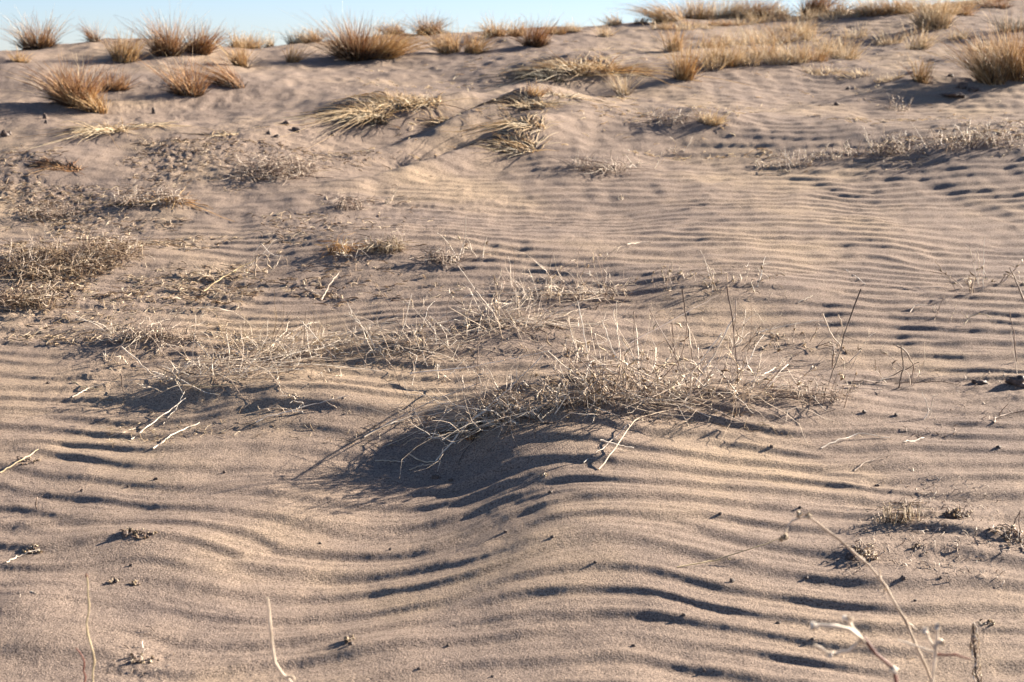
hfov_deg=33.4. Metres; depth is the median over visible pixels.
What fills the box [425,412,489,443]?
dead weed
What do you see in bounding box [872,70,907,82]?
grass tuft
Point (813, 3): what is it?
grass tuft
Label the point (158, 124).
bent tussock
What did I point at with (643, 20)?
grass tuft
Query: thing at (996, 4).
grass tuft
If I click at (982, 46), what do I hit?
grass tuft
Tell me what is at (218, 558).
ground
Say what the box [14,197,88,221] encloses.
dead grass mat
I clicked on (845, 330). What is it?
fallen stalk
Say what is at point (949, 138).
dead shrub
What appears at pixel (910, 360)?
fallen stalk
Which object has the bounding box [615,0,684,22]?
grass tuft
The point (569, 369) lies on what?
fallen stalk
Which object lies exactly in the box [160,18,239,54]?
grass tuft
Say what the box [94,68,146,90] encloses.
grass tuft
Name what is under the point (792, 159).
dead shrub
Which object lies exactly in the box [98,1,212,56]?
grass tuft
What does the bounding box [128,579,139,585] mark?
twig stub
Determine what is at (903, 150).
dead shrub
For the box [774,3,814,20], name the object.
grass tuft
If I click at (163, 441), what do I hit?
fallen stalk
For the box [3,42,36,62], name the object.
grass tuft
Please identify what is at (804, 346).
dead weed
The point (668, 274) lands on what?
dead weed
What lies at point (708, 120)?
grass tuft
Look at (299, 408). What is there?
fallen stalk
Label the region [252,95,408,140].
bent tussock
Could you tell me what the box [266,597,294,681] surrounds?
white stick
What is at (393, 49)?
grass tuft
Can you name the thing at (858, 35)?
grass tuft
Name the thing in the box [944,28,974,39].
grass tuft
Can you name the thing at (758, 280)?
dead weed
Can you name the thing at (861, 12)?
grass tuft
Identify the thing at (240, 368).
straw mat
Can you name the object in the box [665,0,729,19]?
grass tuft
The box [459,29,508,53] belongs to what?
grass tuft
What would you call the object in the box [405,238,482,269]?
dead grass mat
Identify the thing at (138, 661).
twig stub
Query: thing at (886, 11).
grass tuft
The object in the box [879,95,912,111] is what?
dead shrub
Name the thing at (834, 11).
grass tuft
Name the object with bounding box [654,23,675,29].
grass tuft
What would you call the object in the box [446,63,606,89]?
bent tussock
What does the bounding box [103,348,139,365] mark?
dead weed
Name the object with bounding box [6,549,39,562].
fallen stalk
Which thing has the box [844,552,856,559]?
clod
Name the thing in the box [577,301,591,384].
fallen stalk
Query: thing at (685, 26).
grass tuft
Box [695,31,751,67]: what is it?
grass tuft
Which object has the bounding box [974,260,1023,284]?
dead weed
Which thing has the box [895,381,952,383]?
fallen stalk
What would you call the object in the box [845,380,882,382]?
fallen stalk
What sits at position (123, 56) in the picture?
grass tuft
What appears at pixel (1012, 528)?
twig stub
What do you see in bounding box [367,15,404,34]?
grass tuft
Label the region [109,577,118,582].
twig stub
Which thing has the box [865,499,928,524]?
grass tuft
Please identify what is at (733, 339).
fallen stalk
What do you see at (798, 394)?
straw mat
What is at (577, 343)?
dead weed
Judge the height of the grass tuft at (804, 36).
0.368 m
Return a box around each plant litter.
[0,135,439,306]
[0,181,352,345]
[19,527,174,681]
[97,266,805,447]
[360,37,1023,160]
[752,114,1023,175]
[838,367,1015,585]
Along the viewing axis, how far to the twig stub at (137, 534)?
4.70 m
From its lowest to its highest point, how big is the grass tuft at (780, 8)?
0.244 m
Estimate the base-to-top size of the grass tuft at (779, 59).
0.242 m
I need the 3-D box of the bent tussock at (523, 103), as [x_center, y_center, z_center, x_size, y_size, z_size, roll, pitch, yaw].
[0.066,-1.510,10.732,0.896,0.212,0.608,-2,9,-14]
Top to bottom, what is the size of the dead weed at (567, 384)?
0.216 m
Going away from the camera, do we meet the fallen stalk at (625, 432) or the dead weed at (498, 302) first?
the fallen stalk at (625, 432)
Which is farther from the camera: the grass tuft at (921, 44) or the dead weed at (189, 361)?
the grass tuft at (921, 44)
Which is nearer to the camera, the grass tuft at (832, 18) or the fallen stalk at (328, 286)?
the fallen stalk at (328, 286)
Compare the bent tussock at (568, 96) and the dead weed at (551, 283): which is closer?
the dead weed at (551, 283)
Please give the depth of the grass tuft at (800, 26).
15.54 m
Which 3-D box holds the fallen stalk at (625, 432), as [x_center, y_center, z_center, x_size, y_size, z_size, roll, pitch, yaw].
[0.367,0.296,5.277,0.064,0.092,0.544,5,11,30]
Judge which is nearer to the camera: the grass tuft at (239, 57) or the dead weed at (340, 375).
the dead weed at (340, 375)
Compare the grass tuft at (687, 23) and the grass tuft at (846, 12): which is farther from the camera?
the grass tuft at (846, 12)
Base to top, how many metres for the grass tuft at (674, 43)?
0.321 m
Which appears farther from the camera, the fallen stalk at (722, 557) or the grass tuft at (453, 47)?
the grass tuft at (453, 47)
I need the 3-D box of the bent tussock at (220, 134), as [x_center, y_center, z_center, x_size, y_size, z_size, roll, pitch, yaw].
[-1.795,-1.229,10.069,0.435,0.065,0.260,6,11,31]
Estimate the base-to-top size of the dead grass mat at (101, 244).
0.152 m
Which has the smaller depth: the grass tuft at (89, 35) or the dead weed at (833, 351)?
the dead weed at (833, 351)
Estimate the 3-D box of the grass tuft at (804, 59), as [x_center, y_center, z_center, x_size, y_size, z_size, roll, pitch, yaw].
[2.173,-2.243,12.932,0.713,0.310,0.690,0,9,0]
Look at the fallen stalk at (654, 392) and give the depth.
5.53 m
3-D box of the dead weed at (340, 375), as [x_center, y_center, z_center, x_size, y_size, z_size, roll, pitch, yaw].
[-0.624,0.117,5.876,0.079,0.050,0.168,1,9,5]
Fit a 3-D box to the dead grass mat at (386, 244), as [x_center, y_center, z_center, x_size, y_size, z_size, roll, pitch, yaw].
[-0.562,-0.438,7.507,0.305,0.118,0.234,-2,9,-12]
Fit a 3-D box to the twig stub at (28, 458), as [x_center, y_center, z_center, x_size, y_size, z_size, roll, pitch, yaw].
[-1.488,0.371,5.256,0.070,0.028,0.059,-3,10,-19]
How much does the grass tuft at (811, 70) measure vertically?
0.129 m
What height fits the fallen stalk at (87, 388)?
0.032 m
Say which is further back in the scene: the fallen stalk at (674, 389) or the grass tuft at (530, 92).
the grass tuft at (530, 92)
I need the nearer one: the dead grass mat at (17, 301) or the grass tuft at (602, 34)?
the dead grass mat at (17, 301)
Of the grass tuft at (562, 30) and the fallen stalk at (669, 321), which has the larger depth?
the grass tuft at (562, 30)
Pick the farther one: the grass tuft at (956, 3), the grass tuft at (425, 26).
the grass tuft at (956, 3)
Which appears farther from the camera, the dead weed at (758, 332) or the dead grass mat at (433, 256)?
the dead grass mat at (433, 256)
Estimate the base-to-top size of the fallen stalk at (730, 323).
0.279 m
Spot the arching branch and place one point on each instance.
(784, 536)
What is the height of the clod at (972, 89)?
0.048 m
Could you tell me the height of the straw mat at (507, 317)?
0.348 m
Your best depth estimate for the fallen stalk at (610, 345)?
5.54 m
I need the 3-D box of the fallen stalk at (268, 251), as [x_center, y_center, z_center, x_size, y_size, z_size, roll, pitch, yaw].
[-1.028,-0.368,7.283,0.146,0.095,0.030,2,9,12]
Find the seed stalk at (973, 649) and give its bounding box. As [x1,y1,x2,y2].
[969,622,981,681]
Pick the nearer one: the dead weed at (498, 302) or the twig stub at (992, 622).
the twig stub at (992, 622)
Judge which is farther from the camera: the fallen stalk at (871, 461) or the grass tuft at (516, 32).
the grass tuft at (516, 32)
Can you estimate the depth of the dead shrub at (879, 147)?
9.77 m
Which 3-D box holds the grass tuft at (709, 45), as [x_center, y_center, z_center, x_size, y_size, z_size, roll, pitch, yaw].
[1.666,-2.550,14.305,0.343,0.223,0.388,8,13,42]
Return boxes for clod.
[0,129,9,136]
[121,530,128,537]
[291,127,300,132]
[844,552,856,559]
[941,92,965,97]
[944,511,954,518]
[955,82,967,88]
[967,87,978,91]
[971,379,988,384]
[1005,375,1023,387]
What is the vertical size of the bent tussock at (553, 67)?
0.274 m
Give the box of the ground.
[0,0,1023,681]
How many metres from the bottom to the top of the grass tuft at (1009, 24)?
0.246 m
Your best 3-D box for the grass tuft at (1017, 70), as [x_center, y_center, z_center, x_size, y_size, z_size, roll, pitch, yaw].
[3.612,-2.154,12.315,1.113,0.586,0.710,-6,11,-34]
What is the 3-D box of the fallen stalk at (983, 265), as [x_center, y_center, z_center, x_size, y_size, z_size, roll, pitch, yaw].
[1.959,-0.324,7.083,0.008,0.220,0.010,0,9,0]
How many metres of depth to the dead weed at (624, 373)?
5.52 m
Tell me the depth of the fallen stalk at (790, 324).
6.48 m
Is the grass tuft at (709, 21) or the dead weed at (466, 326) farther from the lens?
the grass tuft at (709, 21)
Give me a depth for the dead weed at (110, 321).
6.43 m
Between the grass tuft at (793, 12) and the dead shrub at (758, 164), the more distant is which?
the grass tuft at (793, 12)
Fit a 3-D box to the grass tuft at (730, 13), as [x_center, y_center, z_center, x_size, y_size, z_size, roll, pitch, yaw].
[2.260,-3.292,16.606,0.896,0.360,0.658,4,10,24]
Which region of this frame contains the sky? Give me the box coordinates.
[0,0,962,50]
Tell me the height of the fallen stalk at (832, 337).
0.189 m
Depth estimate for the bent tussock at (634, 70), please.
12.44 m
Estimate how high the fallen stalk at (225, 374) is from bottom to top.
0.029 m
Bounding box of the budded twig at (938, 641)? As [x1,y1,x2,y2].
[897,622,970,681]
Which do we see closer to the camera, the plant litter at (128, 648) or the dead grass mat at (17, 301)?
the plant litter at (128, 648)
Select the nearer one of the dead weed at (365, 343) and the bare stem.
the bare stem
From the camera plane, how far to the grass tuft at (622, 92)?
11.88 m
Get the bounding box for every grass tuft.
[0,9,76,49]
[0,42,118,108]
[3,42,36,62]
[29,83,110,113]
[70,17,110,41]
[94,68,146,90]
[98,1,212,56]
[100,21,179,62]
[137,49,227,96]
[152,52,246,88]
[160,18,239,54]
[207,28,270,68]
[214,27,273,48]
[259,1,422,61]
[262,26,276,47]
[276,25,306,43]
[281,44,329,62]
[288,25,335,43]
[359,16,473,59]
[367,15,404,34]
[390,6,455,34]
[408,8,471,53]
[451,11,519,37]
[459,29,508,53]
[490,10,566,47]
[502,17,540,36]
[521,80,552,97]
[540,20,571,34]
[564,18,589,32]
[590,19,619,36]
[594,9,622,25]
[602,59,663,95]
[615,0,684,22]
[632,15,652,23]
[638,14,709,50]
[648,16,681,29]
[650,33,723,80]
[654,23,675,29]
[661,36,737,70]
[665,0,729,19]
[670,20,697,29]
[679,16,704,26]
[684,22,719,28]
[690,106,729,125]
[692,23,736,48]
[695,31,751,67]
[696,0,793,18]
[698,32,753,66]
[705,15,727,26]
[705,27,755,46]
[706,20,736,25]
[717,28,796,58]
[717,45,770,66]
[722,20,744,25]
[728,0,792,18]
[733,15,768,24]
[736,20,781,45]
[741,6,769,21]
[747,12,824,42]
[747,27,843,63]
[749,9,785,22]
[753,0,795,17]
[754,37,803,64]
[761,3,834,40]
[766,3,806,19]
[769,11,798,20]
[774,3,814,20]
[777,17,834,33]
[782,27,873,55]
[788,0,841,14]
[794,44,855,61]
[799,63,845,75]
[805,9,823,17]
[808,4,832,16]
[812,8,838,20]
[817,0,868,15]
[825,0,851,15]
[825,31,883,60]
[830,0,892,15]
[831,65,873,78]
[833,7,859,17]
[834,20,873,38]
[853,25,911,45]
[854,3,901,15]
[857,0,888,16]
[865,499,928,524]
[872,0,919,14]
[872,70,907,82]
[887,0,966,29]
[898,20,960,49]
[899,14,1019,85]
[902,52,936,83]
[932,4,1023,81]
[940,1,985,15]
[943,0,975,7]
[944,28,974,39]
[956,0,986,8]
[971,36,1004,50]
[978,0,1012,8]
[978,6,1023,32]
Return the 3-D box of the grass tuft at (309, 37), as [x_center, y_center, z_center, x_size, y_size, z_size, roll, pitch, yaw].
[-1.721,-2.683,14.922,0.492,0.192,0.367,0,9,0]
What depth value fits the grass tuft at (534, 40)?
14.04 m
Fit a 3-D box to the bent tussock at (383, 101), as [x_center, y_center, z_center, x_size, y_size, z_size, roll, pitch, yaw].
[-0.997,-1.423,10.768,0.992,0.352,1.696,8,12,41]
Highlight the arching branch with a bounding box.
[778,510,931,681]
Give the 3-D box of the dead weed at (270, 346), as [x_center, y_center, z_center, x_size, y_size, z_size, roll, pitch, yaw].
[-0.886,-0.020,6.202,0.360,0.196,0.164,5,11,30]
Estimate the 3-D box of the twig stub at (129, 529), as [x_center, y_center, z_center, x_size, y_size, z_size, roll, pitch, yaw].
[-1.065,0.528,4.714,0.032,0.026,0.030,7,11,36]
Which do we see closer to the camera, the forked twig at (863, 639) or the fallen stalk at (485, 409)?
the forked twig at (863, 639)
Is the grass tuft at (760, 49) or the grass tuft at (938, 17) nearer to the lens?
the grass tuft at (760, 49)
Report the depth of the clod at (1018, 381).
5.96 m
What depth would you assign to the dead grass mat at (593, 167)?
9.48 m
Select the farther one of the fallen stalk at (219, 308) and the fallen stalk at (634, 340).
the fallen stalk at (219, 308)
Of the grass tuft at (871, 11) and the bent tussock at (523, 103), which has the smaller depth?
the bent tussock at (523, 103)
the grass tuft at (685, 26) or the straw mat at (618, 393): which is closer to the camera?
the straw mat at (618, 393)
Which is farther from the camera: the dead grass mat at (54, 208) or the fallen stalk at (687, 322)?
the dead grass mat at (54, 208)
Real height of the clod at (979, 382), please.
0.027 m
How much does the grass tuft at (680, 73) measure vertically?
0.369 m
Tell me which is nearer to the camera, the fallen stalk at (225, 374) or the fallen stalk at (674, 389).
the fallen stalk at (674, 389)
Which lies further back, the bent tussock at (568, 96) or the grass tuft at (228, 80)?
the grass tuft at (228, 80)
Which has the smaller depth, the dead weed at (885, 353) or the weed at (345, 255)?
the dead weed at (885, 353)
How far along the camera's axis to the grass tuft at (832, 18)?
16.07 m
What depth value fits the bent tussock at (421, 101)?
10.95 m
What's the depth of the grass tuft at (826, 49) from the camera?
13.71 m
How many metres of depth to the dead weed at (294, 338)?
6.16 m
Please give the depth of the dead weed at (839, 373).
5.69 m
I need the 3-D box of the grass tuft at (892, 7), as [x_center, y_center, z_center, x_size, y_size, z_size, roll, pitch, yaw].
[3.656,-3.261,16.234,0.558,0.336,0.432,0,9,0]
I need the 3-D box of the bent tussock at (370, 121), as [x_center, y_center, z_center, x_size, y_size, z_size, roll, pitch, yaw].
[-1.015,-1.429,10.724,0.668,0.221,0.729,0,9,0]
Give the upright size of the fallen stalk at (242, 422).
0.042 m
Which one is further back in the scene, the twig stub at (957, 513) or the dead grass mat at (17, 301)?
the dead grass mat at (17, 301)
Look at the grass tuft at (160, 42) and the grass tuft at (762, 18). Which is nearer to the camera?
the grass tuft at (160, 42)
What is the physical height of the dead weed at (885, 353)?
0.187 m
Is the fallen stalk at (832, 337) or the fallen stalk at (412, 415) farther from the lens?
the fallen stalk at (832, 337)
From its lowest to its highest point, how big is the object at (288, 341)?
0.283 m
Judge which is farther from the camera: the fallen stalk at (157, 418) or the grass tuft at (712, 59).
the grass tuft at (712, 59)
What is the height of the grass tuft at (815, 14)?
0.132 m
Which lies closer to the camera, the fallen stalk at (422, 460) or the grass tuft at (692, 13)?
the fallen stalk at (422, 460)
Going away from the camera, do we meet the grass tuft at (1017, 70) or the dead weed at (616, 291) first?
the dead weed at (616, 291)
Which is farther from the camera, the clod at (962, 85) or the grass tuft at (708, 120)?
the clod at (962, 85)
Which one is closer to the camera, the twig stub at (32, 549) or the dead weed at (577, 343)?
the twig stub at (32, 549)
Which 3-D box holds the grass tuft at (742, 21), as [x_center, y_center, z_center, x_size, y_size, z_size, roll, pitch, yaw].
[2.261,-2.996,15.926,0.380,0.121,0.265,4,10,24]
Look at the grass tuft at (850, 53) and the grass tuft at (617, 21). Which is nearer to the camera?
the grass tuft at (850, 53)
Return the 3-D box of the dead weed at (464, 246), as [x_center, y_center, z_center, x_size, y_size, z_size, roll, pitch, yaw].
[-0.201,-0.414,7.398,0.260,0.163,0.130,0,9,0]
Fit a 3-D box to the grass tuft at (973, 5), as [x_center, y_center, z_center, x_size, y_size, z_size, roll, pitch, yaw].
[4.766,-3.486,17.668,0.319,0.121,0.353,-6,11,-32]
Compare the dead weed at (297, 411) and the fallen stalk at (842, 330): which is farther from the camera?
the fallen stalk at (842, 330)
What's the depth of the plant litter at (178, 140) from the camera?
8.13 m
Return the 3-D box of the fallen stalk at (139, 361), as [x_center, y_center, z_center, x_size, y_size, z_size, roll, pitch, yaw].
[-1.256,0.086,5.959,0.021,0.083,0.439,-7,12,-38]
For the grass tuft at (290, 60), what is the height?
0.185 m
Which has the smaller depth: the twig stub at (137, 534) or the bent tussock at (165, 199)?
the twig stub at (137, 534)
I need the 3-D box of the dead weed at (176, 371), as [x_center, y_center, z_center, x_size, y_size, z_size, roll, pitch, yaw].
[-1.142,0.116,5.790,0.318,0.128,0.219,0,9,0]
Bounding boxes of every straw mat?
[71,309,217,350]
[138,303,379,403]
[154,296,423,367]
[281,279,552,383]
[350,331,589,478]
[382,247,621,353]
[465,238,639,313]
[486,334,785,430]
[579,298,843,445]
[751,368,865,410]
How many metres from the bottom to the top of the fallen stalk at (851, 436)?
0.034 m
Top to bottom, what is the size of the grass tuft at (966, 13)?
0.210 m
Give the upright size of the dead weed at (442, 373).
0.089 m
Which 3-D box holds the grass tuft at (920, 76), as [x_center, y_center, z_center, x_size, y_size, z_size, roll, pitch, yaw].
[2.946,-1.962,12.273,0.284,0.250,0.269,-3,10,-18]
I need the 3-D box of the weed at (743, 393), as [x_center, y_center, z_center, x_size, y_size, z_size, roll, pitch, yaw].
[0.688,0.041,5.583,0.860,0.449,0.648,4,10,25]
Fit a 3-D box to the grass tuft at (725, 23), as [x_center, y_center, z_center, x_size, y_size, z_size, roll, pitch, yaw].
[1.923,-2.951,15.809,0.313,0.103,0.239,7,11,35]
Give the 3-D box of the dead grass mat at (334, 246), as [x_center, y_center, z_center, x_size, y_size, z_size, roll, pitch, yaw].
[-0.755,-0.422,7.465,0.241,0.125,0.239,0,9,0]
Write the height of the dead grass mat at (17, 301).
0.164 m
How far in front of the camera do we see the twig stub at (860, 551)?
4.53 m
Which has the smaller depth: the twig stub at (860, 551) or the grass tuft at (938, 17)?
the twig stub at (860, 551)
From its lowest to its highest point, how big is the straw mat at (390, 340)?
0.307 m
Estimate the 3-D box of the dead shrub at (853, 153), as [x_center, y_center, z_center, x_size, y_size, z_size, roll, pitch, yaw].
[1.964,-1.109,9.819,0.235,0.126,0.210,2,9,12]
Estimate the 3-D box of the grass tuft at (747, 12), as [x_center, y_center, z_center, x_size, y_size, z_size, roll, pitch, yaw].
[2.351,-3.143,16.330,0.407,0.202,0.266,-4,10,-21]
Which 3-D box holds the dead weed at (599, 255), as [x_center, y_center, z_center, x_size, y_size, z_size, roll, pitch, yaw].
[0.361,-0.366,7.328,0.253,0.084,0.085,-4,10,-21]
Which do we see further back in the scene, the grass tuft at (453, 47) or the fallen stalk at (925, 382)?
the grass tuft at (453, 47)
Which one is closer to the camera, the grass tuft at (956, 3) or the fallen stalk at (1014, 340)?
the fallen stalk at (1014, 340)
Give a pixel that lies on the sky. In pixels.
(254, 14)
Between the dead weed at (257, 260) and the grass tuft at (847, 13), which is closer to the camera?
the dead weed at (257, 260)
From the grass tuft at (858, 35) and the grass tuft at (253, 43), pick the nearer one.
the grass tuft at (253, 43)
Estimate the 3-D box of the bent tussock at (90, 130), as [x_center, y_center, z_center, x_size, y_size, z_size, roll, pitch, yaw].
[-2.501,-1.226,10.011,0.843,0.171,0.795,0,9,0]
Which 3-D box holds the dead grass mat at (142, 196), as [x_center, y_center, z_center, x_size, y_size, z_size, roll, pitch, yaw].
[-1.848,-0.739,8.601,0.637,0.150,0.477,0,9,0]
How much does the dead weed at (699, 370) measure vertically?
0.314 m
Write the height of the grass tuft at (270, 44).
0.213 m
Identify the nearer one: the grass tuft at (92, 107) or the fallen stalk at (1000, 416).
the fallen stalk at (1000, 416)
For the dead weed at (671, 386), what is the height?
0.257 m
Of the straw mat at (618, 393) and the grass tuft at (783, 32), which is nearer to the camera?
the straw mat at (618, 393)
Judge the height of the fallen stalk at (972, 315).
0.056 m
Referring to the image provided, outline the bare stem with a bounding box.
[76,574,95,681]
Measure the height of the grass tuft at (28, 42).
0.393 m
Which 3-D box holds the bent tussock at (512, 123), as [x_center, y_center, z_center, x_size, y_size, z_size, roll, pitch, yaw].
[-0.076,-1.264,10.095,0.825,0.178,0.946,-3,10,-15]
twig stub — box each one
[17,456,40,464]
[22,543,43,553]
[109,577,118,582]
[119,527,132,532]
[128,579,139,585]
[129,653,159,663]
[131,527,156,538]
[343,633,354,643]
[461,429,479,440]
[845,539,885,562]
[912,543,927,553]
[942,506,972,518]
[978,618,994,625]
[987,510,1023,550]
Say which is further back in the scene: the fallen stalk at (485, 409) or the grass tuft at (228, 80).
the grass tuft at (228, 80)
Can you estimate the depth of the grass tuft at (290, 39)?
15.09 m
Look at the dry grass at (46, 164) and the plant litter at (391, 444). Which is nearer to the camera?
the plant litter at (391, 444)
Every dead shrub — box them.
[751,161,775,168]
[775,147,818,169]
[804,143,850,160]
[833,137,873,158]
[862,126,903,155]
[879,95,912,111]
[884,133,940,155]
[909,120,975,150]
[945,118,995,148]
[968,119,1023,147]
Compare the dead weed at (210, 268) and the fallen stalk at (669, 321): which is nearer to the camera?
the fallen stalk at (669, 321)
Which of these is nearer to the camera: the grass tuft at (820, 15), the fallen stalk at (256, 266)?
the fallen stalk at (256, 266)
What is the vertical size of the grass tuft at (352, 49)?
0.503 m
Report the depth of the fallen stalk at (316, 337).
6.18 m
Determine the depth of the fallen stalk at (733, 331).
5.61 m
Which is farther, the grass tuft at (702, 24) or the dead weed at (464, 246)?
the grass tuft at (702, 24)
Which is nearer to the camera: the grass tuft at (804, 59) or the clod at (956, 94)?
the clod at (956, 94)
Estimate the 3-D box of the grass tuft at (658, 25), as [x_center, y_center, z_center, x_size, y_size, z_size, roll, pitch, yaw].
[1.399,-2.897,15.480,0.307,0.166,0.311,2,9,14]
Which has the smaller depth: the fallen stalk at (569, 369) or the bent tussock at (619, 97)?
the fallen stalk at (569, 369)
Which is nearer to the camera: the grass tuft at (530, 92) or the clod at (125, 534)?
the clod at (125, 534)
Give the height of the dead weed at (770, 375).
0.318 m
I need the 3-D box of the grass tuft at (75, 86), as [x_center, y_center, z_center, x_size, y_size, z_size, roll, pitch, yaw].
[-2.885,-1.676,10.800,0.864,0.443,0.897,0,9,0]
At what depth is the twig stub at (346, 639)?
4.11 m
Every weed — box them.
[70,303,155,333]
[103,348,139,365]
[131,310,193,351]
[132,353,223,392]
[166,328,265,369]
[194,265,223,276]
[220,309,314,361]
[241,240,280,273]
[244,319,357,361]
[258,394,302,413]
[314,367,341,381]
[322,325,385,356]
[333,239,368,259]
[340,295,431,356]
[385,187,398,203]
[411,295,494,337]
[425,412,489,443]
[435,228,494,260]
[435,358,463,382]
[446,268,557,338]
[452,380,530,430]
[470,363,596,421]
[517,315,605,360]
[521,260,617,305]
[526,348,639,422]
[543,301,706,411]
[555,258,645,309]
[557,319,709,413]
[566,246,620,262]
[624,151,665,168]
[625,309,751,410]
[651,263,710,295]
[667,137,691,153]
[668,311,792,416]
[695,250,737,291]
[703,352,802,404]
[721,307,765,350]
[740,261,780,292]
[756,324,851,353]
[774,344,864,407]
[816,333,873,367]
[874,340,939,385]
[929,246,1011,293]
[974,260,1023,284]
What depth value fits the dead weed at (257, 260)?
7.30 m
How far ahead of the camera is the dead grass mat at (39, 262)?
7.22 m
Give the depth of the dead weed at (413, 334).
6.16 m
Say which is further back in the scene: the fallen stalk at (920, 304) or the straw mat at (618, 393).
the fallen stalk at (920, 304)
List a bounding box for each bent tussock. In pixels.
[20,117,155,149]
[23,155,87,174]
[115,186,234,221]
[119,121,190,127]
[184,127,237,137]
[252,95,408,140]
[302,88,468,147]
[306,96,398,132]
[389,90,467,115]
[411,105,452,127]
[445,111,568,143]
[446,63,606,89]
[451,88,582,112]
[460,125,558,159]
[483,48,702,82]
[521,47,746,87]
[538,83,609,103]
[596,95,636,99]
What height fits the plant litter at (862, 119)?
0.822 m
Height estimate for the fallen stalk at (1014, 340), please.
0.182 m
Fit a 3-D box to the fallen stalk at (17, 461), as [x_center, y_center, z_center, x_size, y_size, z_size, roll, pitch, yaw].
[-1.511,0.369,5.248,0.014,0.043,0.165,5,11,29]
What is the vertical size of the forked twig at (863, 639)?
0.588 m
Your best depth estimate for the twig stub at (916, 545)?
4.60 m
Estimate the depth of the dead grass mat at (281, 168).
9.21 m
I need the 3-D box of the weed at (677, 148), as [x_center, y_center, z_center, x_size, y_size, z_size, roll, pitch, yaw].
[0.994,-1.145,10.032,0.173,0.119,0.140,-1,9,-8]
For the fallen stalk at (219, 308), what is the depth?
6.45 m
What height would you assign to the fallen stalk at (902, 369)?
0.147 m
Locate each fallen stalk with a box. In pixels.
[0,449,38,472]
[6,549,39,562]
[72,382,107,397]
[110,325,132,361]
[121,346,169,380]
[128,376,178,381]
[131,398,185,438]
[152,422,199,448]
[163,342,190,360]
[188,384,228,387]
[191,368,268,377]
[194,307,254,329]
[203,260,253,291]
[221,416,270,432]
[254,254,269,275]
[256,243,286,259]
[256,395,348,422]
[302,321,335,358]
[321,272,338,299]
[364,376,479,436]
[385,402,449,426]
[409,454,441,462]
[409,463,433,469]
[410,350,548,373]
[435,355,542,460]
[458,266,502,326]
[547,351,606,403]
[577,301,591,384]
[583,422,630,462]
[598,409,675,469]
[600,439,633,447]
[601,320,630,391]
[606,368,710,417]
[614,356,740,421]
[630,296,715,342]
[633,311,634,383]
[671,323,683,386]
[672,332,721,395]
[677,539,777,567]
[682,289,694,370]
[686,314,736,400]
[726,286,741,384]
[728,301,736,386]
[748,367,775,383]
[756,320,830,332]
[818,313,840,364]
[821,433,889,447]
[828,289,860,385]
[837,315,843,347]
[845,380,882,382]
[854,451,893,470]
[875,362,918,382]
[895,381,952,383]
[896,345,914,384]
[898,346,903,387]
[910,304,938,312]
[961,310,991,324]
[982,239,984,288]
[993,404,1023,421]
[1009,267,1023,300]
[1010,314,1016,361]
[1011,331,1017,375]
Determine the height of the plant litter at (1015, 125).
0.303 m
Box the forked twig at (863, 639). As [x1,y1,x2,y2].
[809,615,898,681]
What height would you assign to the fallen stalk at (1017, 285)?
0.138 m
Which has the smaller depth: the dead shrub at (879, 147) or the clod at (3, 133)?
the dead shrub at (879, 147)
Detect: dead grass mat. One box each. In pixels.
[0,224,147,284]
[0,278,86,314]
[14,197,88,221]
[61,226,171,264]
[90,180,206,209]
[214,144,346,183]
[313,230,367,259]
[322,191,374,210]
[350,228,420,254]
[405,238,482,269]
[551,145,654,177]
[632,102,700,128]
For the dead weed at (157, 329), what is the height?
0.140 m
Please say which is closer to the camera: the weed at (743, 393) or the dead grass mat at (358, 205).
the weed at (743, 393)
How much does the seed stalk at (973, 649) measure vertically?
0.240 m
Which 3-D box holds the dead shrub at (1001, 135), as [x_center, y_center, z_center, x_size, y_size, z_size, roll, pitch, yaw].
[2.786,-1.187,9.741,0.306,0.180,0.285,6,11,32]
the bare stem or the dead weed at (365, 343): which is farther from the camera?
the dead weed at (365, 343)
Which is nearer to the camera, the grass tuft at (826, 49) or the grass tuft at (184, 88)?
the grass tuft at (184, 88)
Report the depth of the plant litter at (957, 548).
4.78 m
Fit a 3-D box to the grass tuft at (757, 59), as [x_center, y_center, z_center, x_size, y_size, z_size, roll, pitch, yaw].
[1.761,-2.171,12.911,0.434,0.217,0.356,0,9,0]
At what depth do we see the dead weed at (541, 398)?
5.43 m
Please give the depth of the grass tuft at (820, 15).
16.26 m
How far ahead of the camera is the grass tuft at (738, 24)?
15.84 m
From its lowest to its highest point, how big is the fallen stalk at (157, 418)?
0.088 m
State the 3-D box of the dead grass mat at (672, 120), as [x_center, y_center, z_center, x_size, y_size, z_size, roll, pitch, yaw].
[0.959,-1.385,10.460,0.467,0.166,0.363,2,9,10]

